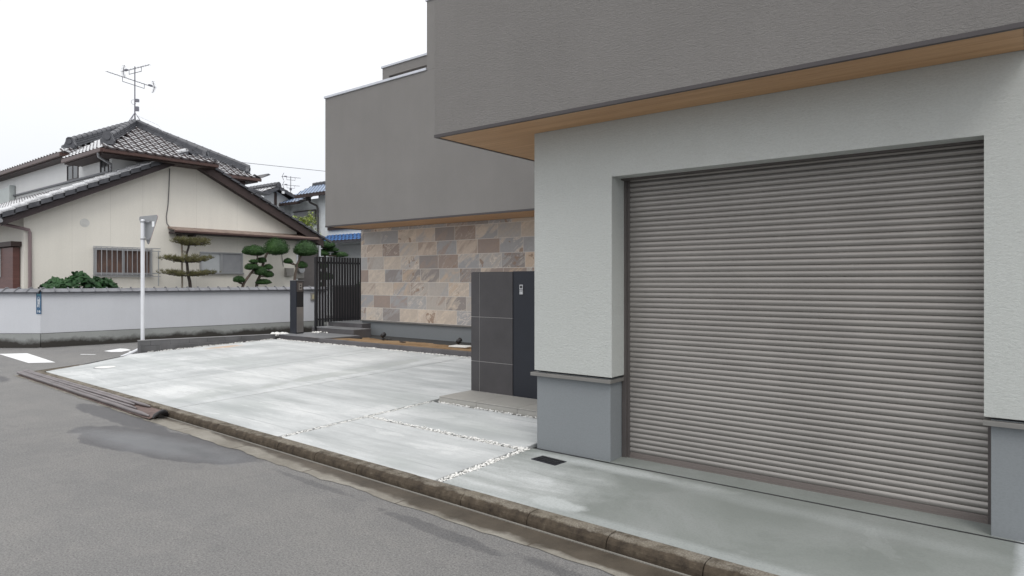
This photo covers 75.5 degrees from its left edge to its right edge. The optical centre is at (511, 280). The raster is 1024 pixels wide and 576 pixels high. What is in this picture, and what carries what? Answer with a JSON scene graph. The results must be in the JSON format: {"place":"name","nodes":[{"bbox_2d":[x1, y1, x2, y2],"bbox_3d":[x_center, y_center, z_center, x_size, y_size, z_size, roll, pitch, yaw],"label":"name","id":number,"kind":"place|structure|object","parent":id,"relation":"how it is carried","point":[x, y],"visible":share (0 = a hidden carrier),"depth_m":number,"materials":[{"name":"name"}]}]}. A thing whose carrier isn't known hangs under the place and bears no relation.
{"place":"outdoors","nodes":[
{"label":"outdoors","id":0,"kind":"place"},
{"bbox_2d":[0,0,426,198],"label":"sky","id":1,"kind":"structure","parent":0,"point":[247,81],"materials":[{"name":"white"}]},
{"bbox_2d":[248,182,293,213],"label":"distant grey house","id":2,"kind":"structure","parent":0,"point":[278,192],"depth_m":32.60,"materials":[{"name":"paint"}]},
{"bbox_2d":[243,162,319,170],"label":"overhead wire","id":3,"kind":"object","parent":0,"point":[282,166],"visible":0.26,"depth_m":43.30,"materials":[{"name":"grey metal"}]},
{"bbox_2d":[46,339,536,480],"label":"driveway","id":4,"kind":"structure","parent":0,"point":[277,387],"depth_m":8.59,"materials":[{"name":"concrete"}]},
{"bbox_2d":[94,366,115,368],"bbox_3d":[-7.038,1.499,11.441,0.350,0.014,0.350,0,0,38],"label":"inspection lid","id":5,"kind":"object","parent":4,"relation":"on","point":[101,367],"visible":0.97,"depth_m":11.38,"materials":[{"name":"white metal"}]},
{"bbox_2d":[148,338,536,482],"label":"gravel","id":6,"kind":"structure","parent":4,"relation":"on","point":[491,461],"depth_m":6.73,"materials":[{"name":"grey gravel"}]},
{"bbox_2d":[0,315,613,575],"bbox_3d":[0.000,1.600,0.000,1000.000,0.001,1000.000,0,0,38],"label":"road","id":7,"kind":"structure","parent":0,"point":[88,488],"depth_m":4.55,"materials":[{"name":"grey asphalt"}]},
{"bbox_2d":[0,287,45,347],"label":"garden wall","id":8,"kind":"structure","parent":7,"relation":"on","point":[20,322],"depth_m":15.86,"materials":[{"name":"paint"}]},
{"bbox_2d":[36,292,40,313],"bbox_3d":[-11.341,0.530,15.848,0.124,0.530,0.011,0,0,0],"label":"address plate","id":9,"kind":"object","parent":8,"relation":"attached to","point":[38,303],"visible":1,"depth_m":15.85,"materials":[{"name":"blue metal"}]},
{"bbox_2d":[0,348,130,362],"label":"road marking","id":10,"kind":"object","parent":7,"relation":"on","point":[27,357],"visible":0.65,"depth_m":13.94,"materials":[{"name":"paint"}]},
{"bbox_2d":[0,342,132,347],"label":"ditch","id":11,"kind":"object","parent":7,"relation":"on","point":[58,346],"visible":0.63,"depth_m":15.81,"materials":[{"name":"grey concrete"}]},
{"bbox_2d":[38,271,121,288],"bbox_3d":[-11.259,0.666,17.280,0.963,1.875,1.824,0,0,38],"label":"leafy shrub","id":12,"kind":"object","parent":7,"relation":"on","point":[76,278],"visible":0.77,"depth_m":17.02,"materials":[{"name":"green plant"}]},
{"bbox_2d":[121,348,137,355],"bbox_3d":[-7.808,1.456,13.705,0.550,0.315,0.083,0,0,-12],"label":"road line","id":13,"kind":"object","parent":7,"relation":"on","point":[133,351],"visible":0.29,"depth_m":13.66,"materials":[{"name":"paint"}]},
{"bbox_2d":[139,215,157,339],"bbox_3d":[-7.622,0.120,13.766,0.730,2.960,0.112,0,0,34],"label":"road sign","id":14,"kind":"object","parent":7,"relation":"on","point":[148,223],"visible":0.91,"depth_m":13.78,"materials":[{"name":"grey metal"}]},
{"bbox_2d":[0,119,331,288],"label":"traditional house","id":15,"kind":"structure","parent":7,"relation":"on","point":[83,202],"depth_m":19.93,"materials":[{"name":"beige paint"}]},
{"bbox_2d":[1,247,19,288],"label":"storage door","id":16,"kind":"structure","parent":15,"relation":"in","point":[10,257],"depth_m":17.40,"materials":[{"name":"brown wood"}]},
{"bbox_2d":[67,165,78,180],"bbox_3d":[-13.772,-3.410,20.745,0.920,0.490,0.050,0,0,38],"label":"window","id":17,"kind":"structure","parent":15,"relation":"in","point":[72,171],"depth_m":20.72,"materials":[{"name":"grey glass"}]},
{"bbox_2d":[100,159,108,172],"bbox_3d":[-11.819,-3.330,19.200,0.600,0.410,0.050,0,0,38],"label":"window","id":18,"kind":"structure","parent":15,"relation":"in","point":[104,166],"depth_m":19.17,"materials":[{"name":"grey glass"}]},
{"bbox_2d":[93,246,160,285],"bbox_3d":[-11.151,-0.411,19.155,0.174,1.122,1.810,0,0,38],"label":"barred window","id":19,"kind":"structure","parent":15,"relation":"in","point":[112,261],"depth_m":19.05,"materials":[{"name":"metal"}]},
{"bbox_2d":[106,64,162,130],"bbox_3d":[-11.759,-5.724,20.623,1.528,2.219,1.305,0,0,-28],"label":"tv antenna","id":20,"kind":"object","parent":15,"relation":"attached to","point":[136,108],"visible":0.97,"depth_m":20.66,"materials":[{"name":"metal"}]},
{"bbox_2d":[166,168,169,226],"bbox_3d":[-10.452,-2.517,20.105,0.034,1.807,0.129,0,0,38],"label":"wall cable","id":21,"kind":"object","parent":15,"relation":"attached to","point":[168,197],"depth_m":20.11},
{"bbox_2d":[200,252,243,273],"bbox_3d":[-9.402,-0.570,21.431,0.090,0.700,1.490,0,0,38],"label":"sliding window","id":22,"kind":"structure","parent":15,"relation":"in","point":[229,263],"depth_m":21.48,"materials":[{"name":"glass"}]},
{"bbox_2d":[284,268,293,275],"bbox_3d":[-7.855,-0.305,23.312,0.140,0.290,0.300,0,0,38],"label":"electric meter","id":23,"kind":"object","parent":15,"relation":"attached to","point":[288,271],"visible":1,"depth_m":23.24,"materials":[{"name":"grey plastic"}]},
{"bbox_2d":[295,267,304,278],"bbox_3d":[-7.560,-0.340,23.652,0.180,0.520,0.340,0,0,38],"label":"electric meter","id":24,"kind":"object","parent":15,"relation":"attached to","point":[300,273],"visible":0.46,"depth_m":23.61,"materials":[{"name":"grey plastic"}]},
{"bbox_2d":[296,244,320,286],"bbox_3d":[-7.492,-0.050,24.109,0.320,2.500,1.040,0,0,38],"label":"glazed door","id":25,"kind":"structure","parent":15,"relation":"in","point":[308,279],"depth_m":24.10,"materials":[{"name":"white paint"}]},
{"bbox_2d":[39,286,326,346],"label":"garden wall","id":26,"kind":"structure","parent":7,"relation":"on","point":[80,316],"depth_m":17.76,"materials":[{"name":"paint"}]},
{"bbox_2d":[310,293,313,300],"bbox_3d":[-6.241,0.500,20.843,0.220,0.240,0.045,0,0,-45],"label":"wall intercom","id":27,"kind":"object","parent":26,"relation":"attached to","point":[311,296],"depth_m":20.78,"materials":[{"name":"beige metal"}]},
{"bbox_2d":[181,245,185,287],"bbox_3d":[-9.761,0.210,19.653,0.163,2.780,0.085,0,0,10],"label":"support stake","id":28,"kind":"object","parent":7,"relation":"on","point":[182,251],"visible":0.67,"depth_m":19.64,"materials":[{"name":"grey wood"}]},
{"bbox_2d":[156,235,221,287],"bbox_3d":[-9.644,0.116,19.692,1.533,2.970,1.520,0,0,-2],"label":"pine tree","id":29,"kind":"object","parent":7,"relation":"on","point":[186,258],"visible":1,"depth_m":19.54,"materials":[{"name":"green plant"}]},
{"bbox_2d":[137,334,275,352],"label":"block wall","id":30,"kind":"structure","parent":7,"relation":"on","point":[146,346],"depth_m":14.29,"materials":[{"name":"concrete"}]},
{"bbox_2d":[233,245,267,286],"bbox_3d":[-8.443,0.209,21.244,0.764,2.791,1.172,0,0,38],"label":"cloud pruned tree","id":31,"kind":"object","parent":7,"relation":"on","point":[253,264],"visible":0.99,"depth_m":21.16,"materials":[{"name":"green plant"}]},
{"bbox_2d":[255,236,289,286],"bbox_3d":[-7.920,0.059,21.965,0.830,3.085,1.197,0,0,14],"label":"cloud pruned tree","id":32,"kind":"object","parent":7,"relation":"on","point":[275,246],"visible":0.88,"depth_m":21.82,"materials":[{"name":"green plant"}]},
{"bbox_2d":[283,240,318,279],"bbox_3d":[-7.216,0.088,22.639,0.857,3.025,1.249,0,0,38],"label":"cloud pruned tree","id":33,"kind":"object","parent":7,"relation":"on","point":[306,248],"visible":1,"depth_m":22.54,"materials":[{"name":"green plant"}]},
{"bbox_2d":[292,210,320,232],"bbox_3d":[-8.798,-0.667,27.746,1.442,4.538,1.380,0,0,-7],"label":"maple tree","id":34,"kind":"object","parent":7,"relation":"on","point":[307,219],"visible":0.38,"depth_m":27.63,"materials":[{"name":"green plant"}]},
{"bbox_2d":[319,240,348,279],"bbox_3d":[-7.052,0.033,25.282,0.880,3.139,1.871,0,0,38],"label":"cloud pruned tree","id":35,"kind":"object","parent":7,"relation":"on","point":[327,248],"visible":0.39,"depth_m":25.18,"materials":[{"name":"green plant"}]},
{"bbox_2d":[332,285,359,320],"bbox_3d":[-4.378,0.860,21.244,0.080,1.440,3.375,0,0,38],"label":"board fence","id":36,"kind":"object","parent":7,"relation":"on","point":[343,302],"visible":0.04,"depth_m":20.22,"materials":[{"name":"black metal"}]},
{"bbox_2d":[15,375,682,575],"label":"gutter","id":37,"kind":"object","parent":7,"relation":"on","point":[614,565],"visible":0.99,"depth_m":4.59,"materials":[{"name":"concrete"}]},
{"bbox_2d":[17,369,168,418],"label":"gutter ramp","id":38,"kind":"structure","parent":37,"relation":"on","point":[138,408],"depth_m":8.82,"materials":[{"name":"plastic"}]},
{"bbox_2d":[159,415,689,575],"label":"gutter joint","id":39,"kind":"object","parent":37,"relation":"on","point":[660,567],"visible":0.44,"depth_m":4.59,"materials":[{"name":"grey concrete"}]},
{"bbox_2d":[35,364,778,575],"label":"kerb","id":40,"kind":"structure","parent":7,"relation":"on","point":[687,562],"depth_m":4.54,"materials":[{"name":"concrete"}]},
{"bbox_2d":[324,0,1023,541],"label":"modern house","id":41,"kind":"structure","parent":7,"relation":"on","point":[778,242],"depth_m":4.84,"materials":[{"name":"grey paint"}]},
{"bbox_2d":[86,335,536,481],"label":"subbase","id":42,"kind":"structure","parent":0,"point":[440,342],"depth_m":15.09,"materials":[{"name":"brown soil"}]},
{"bbox_2d":[279,320,370,341],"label":"entrance steps","id":43,"kind":"structure","parent":42,"relation":"on","point":[345,329],"depth_m":16.17,"materials":[{"name":"tile"}]},
{"bbox_2d":[289,280,303,333],"bbox_3d":[-5.319,0.641,16.361,0.306,1.318,0.230,0,0,38],"label":"intercom post","id":44,"kind":"object","parent":43,"relation":"on","point":[296,306],"visible":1,"depth_m":16.27,"materials":[{"name":"black metal"}]},
{"bbox_2d":[297,307,302,332],"bbox_3d":[-5.218,0.958,16.281,0.012,0.625,0.186,0,0,38],"label":"mailbox door","id":45,"kind":"structure","parent":44,"relation":"in","point":[299,309],"depth_m":16.26,"materials":[{"name":"silver metal"}]},
{"bbox_2d":[314,257,360,331],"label":"slatted gate","id":46,"kind":"structure","parent":43,"relation":"on","point":[321,290],"depth_m":17.24,"materials":[{"name":"black metal"}]},
{"bbox_2d":[319,338,470,356],"bbox_3d":[-1.471,1.398,12.645,7.194,0.204,0.140,0,0,38],"label":"planter edging","id":47,"kind":"object","parent":42,"relation":"on","point":[459,353],"visible":0.28,"depth_m":13.22,"materials":[{"name":"concrete"}]},
{"bbox_2d":[439,390,536,417],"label":"tiled platform","id":48,"kind":"structure","parent":42,"relation":"on","point":[515,405],"depth_m":7.72,"materials":[{"name":"tile"}]},
{"bbox_2d":[471,271,538,398],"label":"gate pillar","id":49,"kind":"structure","parent":48,"relation":"on","point":[502,333],"depth_m":8.12,"materials":[{"name":"tile"}]},
{"bbox_2d":[279,181,364,314],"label":"blue roofed house","id":50,"kind":"structure","parent":0,"point":[302,203],"depth_m":30.76,"materials":[{"name":"paint"}]},
{"bbox_2d":[281,173,295,191],"bbox_3d":[-11.158,-4.712,33.420,0.958,1.423,0.240,0,0,-37],"label":"tv antenna","id":51,"kind":"object","parent":50,"relation":"on","point":[282,176],"visible":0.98,"depth_m":33.39,"materials":[{"name":"metal"}]},
{"bbox_2d":[293,209,316,224],"bbox_3d":[-10.126,-3.065,32.317,1.900,0.730,0.100,0,0,38],"label":"window","id":52,"kind":"structure","parent":50,"relation":"in","point":[306,212],"depth_m":32.20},
{"bbox_2d":[318,338,470,350],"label":"soil","id":53,"kind":"structure","parent":0,"point":[415,344],"depth_m":14.29,"materials":[{"name":"brown soil"}]},
{"bbox_2d":[380,332,391,339],"bbox_3d":[-2.917,1.307,15.279,0.165,0.226,0.385,0,0,-41],"label":"garden spotlight","id":54,"kind":"object","parent":53,"relation":"on","point":[383,335],"visible":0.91,"depth_m":15.34,"materials":[{"name":"black plastic"}]},
{"bbox_2d":[456,338,461,344],"bbox_3d":[-1.035,1.307,13.789,0.165,0.226,0.385,0,0,-41],"label":"garden spotlight","id":55,"kind":"object","parent":53,"relation":"on","point":[458,340],"visible":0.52,"depth_m":13.86,"materials":[{"name":"black plastic"}]},
{"bbox_2d":[449,345,470,347],"bbox_3d":[-1.036,1.338,13.512,0.446,0.024,0.283,0,0,31],"label":"flat stone","id":56,"kind":"object","parent":53,"relation":"on","point":[463,346],"visible":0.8,"depth_m":13.41,"materials":[{"name":"grey stone"}]},
{"bbox_2d":[443,448,1023,575],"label":"garage apron","id":57,"kind":"object","parent":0,"point":[779,536],"visible":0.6,"depth_m":4.16,"materials":[{"name":"concrete"}]},
{"bbox_2d":[532,456,566,465],"bbox_3d":[0.307,1.495,5.510,0.269,0.013,0.145,0,0,45],"label":"drain grate","id":58,"kind":"object","parent":57,"relation":"on","point":[549,460],"visible":1,"depth_m":5.48,"materials":[{"name":"metal"}]},
{"bbox_2d":[535,448,1023,543],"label":"apron joint","id":59,"kind":"object","parent":57,"relation":"on","point":[788,497],"visible":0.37,"depth_m":4.52,"materials":[{"name":"grey concrete"}]},
{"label":"stone bed","id":60,"kind":"structure","parent":0,"visible":0},
{"bbox_2d":[271,331,327,335],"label":"white stones","id":61,"kind":"object","parent":60,"relation":"on","point":[277,333],"visible":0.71,"depth_m":16.45,"materials":[{"name":"white stone"}]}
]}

